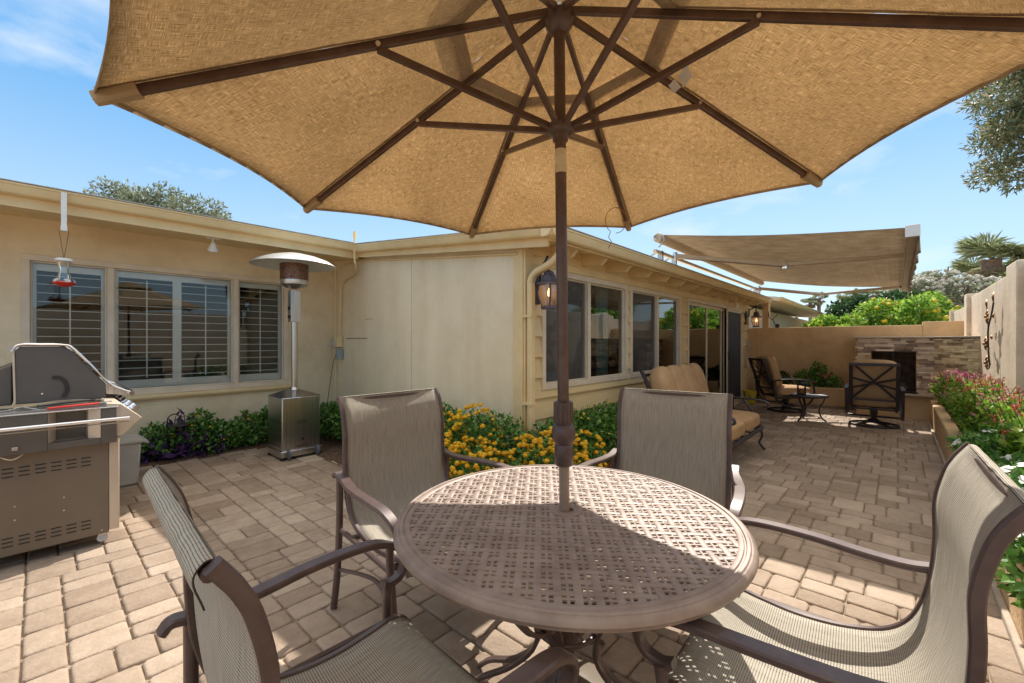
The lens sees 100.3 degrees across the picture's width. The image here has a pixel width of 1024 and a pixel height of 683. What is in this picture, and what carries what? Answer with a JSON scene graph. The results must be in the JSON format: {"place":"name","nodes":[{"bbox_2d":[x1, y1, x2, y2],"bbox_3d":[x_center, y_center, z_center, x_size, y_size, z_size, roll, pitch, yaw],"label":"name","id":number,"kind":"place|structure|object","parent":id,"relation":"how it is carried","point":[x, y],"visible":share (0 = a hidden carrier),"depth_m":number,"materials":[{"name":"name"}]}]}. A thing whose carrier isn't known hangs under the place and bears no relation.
{"place":"outdoors","nodes":[
{"label":"outdoors","id":0,"kind":"place"},
{"bbox_2d":[140,432,610,479],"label":"bed soil","id":1,"kind":"structure","parent":0,"point":[331,449],"depth_m":5.06,"materials":[{"name":"brown soil"}]},
{"bbox_2d":[166,414,189,459],"bbox_3d":[-3.718,1.067,4.791,0.176,0.526,0.182,0,0,14],"label":"garden hook lamp","id":2,"kind":"object","parent":1,"relation":"on","point":[180,425],"visible":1,"depth_m":4.76,"materials":[{"name":"brown metal"}]},
{"bbox_2d":[140,408,229,465],"bbox_3d":[-3.938,1.076,4.708,0.649,0.694,1.365,0,0,42],"label":"purple plant","id":3,"kind":"object","parent":1,"relation":"on","point":[179,451],"visible":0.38,"depth_m":4.79,"materials":[{"name":"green plant"}]},
{"bbox_2d":[138,407,267,460],"bbox_3d":[-3.630,1.087,5.093,0.527,0.617,1.306,0,0,42],"label":"flower shrub","id":4,"kind":"object","parent":1,"relation":"on","point":[237,426],"visible":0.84,"depth_m":5.05,"materials":[{"name":"green leaf"},{"name":"purple petal"},{"name":"bark"}]},
{"bbox_2d":[254,400,336,442],"bbox_3d":[-2.901,1.090,5.907,0.534,0.550,1.180,0,0,42],"label":"flower shrub","id":5,"kind":"object","parent":1,"relation":"on","point":[263,414],"visible":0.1,"depth_m":5.59,"materials":[{"name":"green plant"}]},
{"bbox_2d":[320,401,341,440],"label":"flower shrub","id":6,"kind":"object","parent":1,"relation":"on","point":[333,421],"visible":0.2,"depth_m":5.59,"materials":[{"name":"green plant"}]},
{"bbox_2d":[442,401,607,508],"bbox_3d":[-0.512,0.950,4.207,2.750,0.846,1.630,0,0,42],"label":"lantana bush","id":7,"kind":"object","parent":1,"relation":"on","point":[467,437],"visible":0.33,"depth_m":3.60,"materials":[{"name":"yellow plant"}]},
{"bbox_2d":[519,399,617,467],"bbox_3d":[0.869,0.996,4.441,0.538,0.743,2.254,0,0,42],"label":"lantana bush","id":8,"kind":"object","parent":1,"relation":"on","point":[603,426],"visible":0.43,"depth_m":4.28,"materials":[{"name":"green plant"}]},
{"bbox_2d":[0,401,1023,682],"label":"patio paving","id":9,"kind":"structure","parent":0,"point":[96,627],"depth_m":2.54,"materials":[{"name":"beige stone"}]},
{"bbox_2d":[0,343,141,557],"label":"gas grill","id":10,"kind":"object","parent":9,"relation":"on","point":[59,475],"visible":1,"depth_m":2.71,"materials":[{"name":"silver metal"}]},
{"bbox_2d":[0,399,103,411],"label":"grill spatula","id":11,"kind":"object","parent":10,"relation":"on","point":[67,402],"visible":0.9,"depth_m":2.76,"materials":[{"name":"silver metal"}]},
{"bbox_2d":[0,401,111,413],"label":"grill tongs","id":12,"kind":"object","parent":10,"relation":"on","point":[57,407],"visible":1,"depth_m":2.67,"materials":[{"name":"metal"}]},
{"bbox_2d":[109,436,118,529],"bbox_3d":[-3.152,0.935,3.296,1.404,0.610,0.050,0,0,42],"label":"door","id":13,"kind":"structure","parent":10,"relation":"in","point":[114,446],"depth_m":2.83,"materials":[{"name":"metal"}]},
{"bbox_2d":[119,433,148,486],"bbox_3d":[-3.672,1.123,4.022,0.410,0.415,0.373,0,0,42],"label":"plastic bin","id":14,"kind":"object","parent":9,"relation":"on","point":[129,453],"visible":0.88,"depth_m":3.93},
{"bbox_2d":[249,252,335,460],"bbox_3d":[-2.573,0.144,5.048,0.920,2.369,0.920,0,0,42],"label":"patio heater","id":15,"kind":"object","parent":9,"relation":"on","point":[294,420],"visible":1,"depth_m":4.94,"materials":[{"name":"metal"}]},
{"bbox_2d":[142,465,579,682],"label":"sling chair","id":16,"kind":"object","parent":9,"relation":"on","point":[221,619],"visible":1,"depth_m":0.95,"materials":[{"name":"beige fabric"}]},
{"bbox_2d":[330,388,516,614],"bbox_3d":[-0.435,0.805,2.160,0.713,1.048,0.801,0,0,44],"label":"sling chair","id":17,"kind":"object","parent":9,"relation":"on","point":[396,454],"visible":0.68,"depth_m":2.27,"materials":[{"name":"beige fabric"}]},
{"bbox_2d":[541,602,604,682],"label":"umbrella base","id":18,"kind":"object","parent":9,"relation":"on","point":[588,673],"visible":0.12,"depth_m":1.58,"materials":[{"name":"brown metal"}]},
{"bbox_2d":[89,0,1023,602],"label":"patio umbrella","id":19,"kind":"object","parent":18,"relation":"in","point":[471,118],"visible":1,"depth_m":1.52,"materials":[{"name":"beige fabric"}]},
{"bbox_2d":[605,207,626,248],"bbox_3d":[0.611,-0.668,2.512,0.128,0.243,0.004,0,0,0],"label":"wire hoop","id":20,"kind":"object","parent":19,"relation":"hanging from","point":[607,227],"visible":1,"depth_m":2.51,"materials":[{"name":"metal"}]},
{"bbox_2d":[393,464,758,682],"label":"patio table","id":21,"kind":"object","parent":9,"relation":"on","point":[724,563],"visible":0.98,"depth_m":1.28,"materials":[{"name":"brown metal"}]},
{"bbox_2d":[579,387,745,560],"bbox_3d":[0.748,0.805,2.178,0.801,1.048,0.713,0,0,33],"label":"sling chair","id":22,"kind":"object","parent":9,"relation":"on","point":[682,438],"visible":0.45,"depth_m":2.39,"materials":[{"name":"beige fabric"}]},
{"bbox_2d":[640,363,769,449],"bbox_3d":[2.294,0.808,5.012,0.989,1.052,1.530,0,0,42],"label":"patio loveseat","id":23,"kind":"object","parent":9,"relation":"on","point":[689,377],"visible":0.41,"depth_m":4.95,"materials":[{"name":"beige fabric"}]},
{"bbox_2d":[743,390,756,403],"bbox_3d":[5.088,1.187,9.132,0.266,0.283,0.282,0,0,42],"label":"yellow bucket","id":24,"kind":"object","parent":9,"relation":"on","point":[750,393],"visible":0.89,"depth_m":9.05,"materials":[{"name":"plastic"}]},
{"bbox_2d":[747,379,759,398],"bbox_3d":[5.404,1.086,9.559,0.240,0.486,0.240,0,0,42],"label":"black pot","id":25,"kind":"object","parent":9,"relation":"on","point":[754,389],"visible":0.38,"depth_m":9.53,"materials":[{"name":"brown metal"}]},
{"bbox_2d":[748,356,815,412],"bbox_3d":[5.148,0.801,8.216,0.901,1.056,0.715,0,0,5],"label":"swivel rocker","id":26,"kind":"object","parent":9,"relation":"on","point":[770,376],"visible":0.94,"depth_m":8.01,"materials":[{"name":"brown metal"}]},
{"bbox_2d":[789,393,828,421],"bbox_3d":[5.017,1.117,7.216,0.560,0.434,0.560,0,0,42],"label":"side table","id":27,"kind":"object","parent":9,"relation":"on","point":[813,396],"visible":0.96,"depth_m":7.16,"materials":[{"name":"brown metal"}]},
{"bbox_2d":[797,381,805,394],"bbox_3d":[4.916,0.782,7.253,0.140,0.234,0.140,0,0,42],"label":"candle lantern","id":28,"kind":"object","parent":27,"relation":"on","point":[801,391],"visible":1,"depth_m":7.23,"materials":[{"name":"black metal"}]},
{"bbox_2d":[766,386,855,410],"bbox_3d":[6.205,1.135,8.879,1.540,0.430,0.500,0,0,42],"label":"back planter","id":29,"kind":"object","parent":9,"relation":"on","point":[835,399],"visible":0.45,"depth_m":8.53,"materials":[{"name":"beige paint"}]},
{"bbox_2d":[779,370,791,383],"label":"red flower shrub","id":30,"kind":"object","parent":29,"relation":"in","point":[783,373],"visible":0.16,"depth_m":9.14,"materials":[{"name":"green plant"}]},
{"bbox_2d":[793,361,842,387],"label":"red flower shrub","id":31,"kind":"object","parent":29,"relation":"in","point":[819,377],"visible":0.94,"depth_m":8.71,"materials":[{"name":"green plant"}]},
{"bbox_2d":[632,442,1023,682],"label":"sling chair","id":32,"kind":"object","parent":9,"relation":"on","point":[938,633],"visible":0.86,"depth_m":1.14,"materials":[{"name":"beige fabric"}]},
{"bbox_2d":[844,359,905,428],"bbox_3d":[5.667,0.801,6.691,0.715,1.056,0.902,0,0,40],"label":"swivel rocker","id":33,"kind":"object","parent":9,"relation":"on","point":[873,385],"visible":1,"depth_m":6.51,"materials":[{"name":"brown metal"}]},
{"bbox_2d":[853,336,979,420],"bbox_3d":[6.920,0.632,7.428,1.524,1.435,1.676,0,0,42],"label":"stone fireplace","id":34,"kind":"object","parent":9,"relation":"on","point":[916,358],"visible":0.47,"depth_m":7.27,"materials":[{"name":"beige stone"}]},
{"bbox_2d":[0,0,1023,320],"label":"sky","id":35,"kind":"structure","parent":0,"point":[53,133],"materials":[{"name":"blue"}]},
{"bbox_2d":[768,312,778,327],"bbox_3d":[5.848,-0.491,9.544,0.212,0.367,0.098,0,0,36],"label":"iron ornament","id":36,"kind":"object","parent":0,"point":[776,325],"visible":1,"depth_m":9.51,"materials":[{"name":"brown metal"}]},
{"label":"ground","id":37,"kind":"structure","parent":0,"visible":0},
{"bbox_2d":[79,175,191,211],"bbox_3d":[-15.570,-2.523,17.084,4.896,7.742,4.750,0,0,42],"label":"olive tree","id":38,"kind":"object","parent":37,"relation":"on","point":[115,190],"visible":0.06,"depth_m":16.27,"materials":[{"name":"green plant"}]},
{"bbox_2d":[116,180,231,219],"bbox_3d":[-13.170,-2.430,16.891,3.741,7.557,3.484,0,0,-23],"label":"olive tree","id":39,"kind":"object","parent":37,"relation":"on","point":[155,199],"visible":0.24,"depth_m":16.20,"materials":[{"name":"green plant"}]},
{"bbox_2d":[0,178,772,462],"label":"house","id":40,"kind":"structure","parent":37,"relation":"on","point":[163,314],"depth_m":5.20,"materials":[{"name":"beige paint"}]},
{"bbox_2d":[51,192,75,286],"bbox_3d":[-3.816,-0.868,3.638,0.150,0.805,0.150,0,0,42],"label":"hummingbird feeder","id":41,"kind":"object","parent":40,"relation":"hanging from","point":[66,282],"visible":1,"depth_m":3.63,"materials":[{"name":"white paint"}]},
{"bbox_2d":[14,253,290,407],"bbox_3d":[-3.980,-0.100,5.091,0.177,1.520,2.540,0,0,42],"label":"window","id":42,"kind":"structure","parent":40,"relation":"in","point":[108,273],"depth_m":5.06,"materials":[{"name":"white glass"}]},
{"bbox_2d":[205,237,220,251],"bbox_3d":[-3.315,-1.065,4.734,0.103,0.159,0.140,0,0,42],"label":"eave spotlight","id":43,"kind":"object","parent":40,"relation":"attached to","point":[212,247],"visible":0.94,"depth_m":4.70,"materials":[{"name":"white paint"}]},
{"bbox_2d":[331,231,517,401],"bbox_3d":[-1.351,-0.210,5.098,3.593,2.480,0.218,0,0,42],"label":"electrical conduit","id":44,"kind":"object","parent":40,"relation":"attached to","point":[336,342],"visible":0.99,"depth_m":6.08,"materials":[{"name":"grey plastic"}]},
{"bbox_2d":[327,355,335,402],"bbox_3d":[-2.631,0.715,6.186,0.152,1.031,0.022,0,0,-14],"label":"power cord","id":45,"kind":"object","parent":44,"relation":"hanging from","point":[330,379],"visible":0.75,"depth_m":6.19,"materials":[{"name":"black plastic"}]},
{"bbox_2d":[535,255,556,309],"bbox_3d":[0.297,-0.526,3.862,0.332,0.481,0.242,0,0,42],"label":"wall lantern","id":46,"kind":"object","parent":40,"relation":"attached to","point":[548,281],"depth_m":3.79,"materials":[{"name":"brown metal"}]},
{"bbox_2d":[540,269,627,389],"bbox_3d":[0.845,-0.120,4.776,0.095,1.180,1.750,0,0,42],"label":"window","id":47,"kind":"structure","parent":40,"relation":"in","point":[586,282],"depth_m":4.73,"materials":[{"name":"white glass"}]},
{"bbox_2d":[629,286,680,377],"bbox_3d":[2.057,-0.120,6.121,0.095,1.180,1.710,0,0,42],"label":"window","id":48,"kind":"structure","parent":40,"relation":"in","point":[655,295],"depth_m":6.09,"materials":[{"name":"white glass"}]},
{"bbox_2d":[686,298,743,404],"bbox_3d":[3.952,0.315,8.223,0.140,2.050,3.330,0,0,42],"label":"sliding door","id":49,"kind":"structure","parent":40,"relation":"in","point":[734,316],"depth_m":8.79,"materials":[{"name":"white glass"}]},
{"bbox_2d":[747,308,749,388],"bbox_3d":[5.395,0.205,9.743,0.050,1.951,0.100,0,0,42],"label":"downspout","id":50,"kind":"object","parent":40,"relation":"attached to","point":[748,343],"visible":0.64,"depth_m":9.73,"materials":[{"name":"grey plastic"}]},
{"bbox_2d":[745,305,761,326],"bbox_3d":[5.359,-0.556,9.477,0.342,0.481,0.242,0,0,42],"label":"wall lantern","id":51,"kind":"object","parent":40,"relation":"attached to","point":[756,314],"depth_m":9.43,"materials":[{"name":"brown metal"}]},
{"bbox_2d":[650,224,920,296],"bbox_3d":[4.495,-1.064,6.727,2.647,0.553,5.863,0,0,42],"label":"retractable awning","id":52,"kind":"object","parent":40,"relation":"attached to","point":[883,259],"visible":0.98,"depth_m":5.48,"materials":[{"name":"fabric"}]},
{"bbox_2d":[749,296,825,327],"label":"neighbour house","id":53,"kind":"structure","parent":37,"relation":"on","point":[788,310],"depth_m":13.12,"materials":[{"name":"beige paint"}]},
{"bbox_2d":[800,296,820,320],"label":"fan palm","id":54,"kind":"object","parent":37,"relation":"on","point":[809,302],"visible":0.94,"depth_m":59.77,"materials":[{"name":"green plant"}]},
{"bbox_2d":[810,292,828,311],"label":"fan palm","id":55,"kind":"object","parent":37,"relation":"on","point":[821,302],"visible":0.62,"depth_m":59.84,"materials":[{"name":"green plant"}]},
{"bbox_2d":[799,312,871,326],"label":"yellow bells bush","id":56,"kind":"object","parent":37,"relation":"on","point":[832,320],"visible":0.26,"depth_m":11.09,"materials":[{"name":"green plant"}]},
{"bbox_2d":[833,294,851,303],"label":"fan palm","id":57,"kind":"object","parent":37,"relation":"on","point":[839,296],"visible":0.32,"depth_m":54.56,"materials":[{"name":"green plant"}]},
{"bbox_2d":[839,290,858,300],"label":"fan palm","id":58,"kind":"object","parent":37,"relation":"on","point":[854,293],"visible":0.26,"depth_m":59.63,"materials":[{"name":"green plant"}]},
{"bbox_2d":[749,303,963,399],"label":"back wall","id":59,"kind":"structure","parent":37,"relation":"on","point":[791,350],"depth_m":8.97,"materials":[{"name":"beige paint"}]},
{"bbox_2d":[854,288,873,300],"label":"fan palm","id":60,"kind":"object","parent":37,"relation":"on","point":[869,293],"visible":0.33,"depth_m":59.50,"materials":[{"name":"green plant"}]},
{"bbox_2d":[824,289,922,323],"bbox_3d":[11.867,-0.158,14.039,2.635,3.136,2.938,0,0,42],"label":"green hedge tree","id":61,"kind":"object","parent":37,"relation":"on","point":[843,306],"visible":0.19,"depth_m":13.73,"materials":[{"name":"green plant"}]},
{"bbox_2d":[865,288,882,299],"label":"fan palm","id":62,"kind":"object","parent":37,"relation":"on","point":[877,292],"visible":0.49,"depth_m":61.56,"materials":[{"name":"green plant"}]},
{"bbox_2d":[851,290,963,325],"bbox_3d":[10.078,0.032,11.111,2.728,2.734,2.701,0,0,8],"label":"yellow bells bush","id":63,"kind":"object","parent":37,"relation":"on","point":[919,309],"visible":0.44,"depth_m":10.57,"materials":[{"name":"green plant"}]},
{"bbox_2d":[921,269,938,277],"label":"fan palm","id":64,"kind":"object","parent":37,"relation":"on","point":[929,273],"visible":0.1,"depth_m":50.11,"materials":[{"name":"green plant"}]},
{"bbox_2d":[883,268,1002,307],"bbox_3d":[15.758,-0.594,15.387,4.119,3.987,4.445,0,0,42],"label":"white oleander","id":65,"kind":"object","parent":37,"relation":"on","point":[952,284],"visible":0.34,"depth_m":14.49,"materials":[{"name":"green plant"}]},
{"bbox_2d":[948,257,985,294],"bbox_3d":[26.193,-1.832,23.900,2.703,6.384,2.832,0,0,42],"label":"fan palm","id":66,"kind":"object","parent":37,"relation":"on","point":[966,265],"visible":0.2,"depth_m":23.95,"materials":[{"name":"green plant"}]},
{"bbox_2d":[927,400,1023,675],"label":"raised planter","id":67,"kind":"object","parent":37,"relation":"on","point":[942,425],"visible":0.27,"depth_m":2.18,"materials":[{"name":"beige paint"}]},
{"bbox_2d":[928,368,981,405],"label":"salvia plant","id":68,"kind":"object","parent":67,"relation":"on","point":[933,390],"visible":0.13,"depth_m":6.53,"materials":[{"name":"green plant"}]},
{"bbox_2d":[933,369,992,412],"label":"salvia plant","id":69,"kind":"object","parent":67,"relation":"on","point":[945,384],"visible":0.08,"depth_m":5.90,"materials":[{"name":"green plant"}]},
{"bbox_2d":[938,371,1005,423],"bbox_3d":[5.516,0.689,5.101,0.588,0.665,0.868,0,0,42],"label":"salvia plant","id":70,"kind":"object","parent":67,"relation":"on","point":[951,383],"visible":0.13,"depth_m":5.15,"materials":[{"name":"green plant"}]},
{"bbox_2d":[943,374,1023,433],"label":"salvia plant","id":71,"kind":"object","parent":67,"relation":"on","point":[963,405],"visible":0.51,"depth_m":4.22,"materials":[{"name":"green plant"}]},
{"bbox_2d":[945,424,1023,608],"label":"white vinca","id":72,"kind":"object","parent":67,"relation":"on","point":[985,440],"visible":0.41,"depth_m":2.35,"materials":[{"name":"green plant"}]},
{"bbox_2d":[969,384,1023,428],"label":"salvia plant","id":73,"kind":"object","parent":67,"relation":"on","point":[988,409],"visible":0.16,"depth_m":3.53,"materials":[{"name":"green plant"}]},
{"bbox_2d":[987,392,1023,454],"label":"salvia plant","id":74,"kind":"object","parent":67,"relation":"on","point":[1013,424],"visible":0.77,"depth_m":2.86,"materials":[{"name":"green plant"}]},
{"bbox_2d":[949,259,1023,397],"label":"garden wall","id":75,"kind":"structure","parent":37,"relation":"on","point":[1006,342],"depth_m":4.99,"materials":[{"name":"paint"}]},
{"bbox_2d":[982,292,994,370],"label":"metal wall flower","id":76,"kind":"object","parent":75,"relation":"attached to","point":[986,346],"visible":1,"depth_m":5.33,"materials":[{"name":"brown metal"}]},
{"bbox_2d":[952,231,1023,280],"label":"fan palm","id":77,"kind":"object","parent":37,"relation":"on","point":[982,248],"visible":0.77,"depth_m":21.66,"materials":[{"name":"green plant"}]},
{"bbox_2d":[954,68,1023,197],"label":"tree","id":78,"kind":"object","parent":37,"relation":"on","point":[995,133],"visible":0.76,"depth_m":7.72,"materials":[{"name":"green plant"}]}
]}

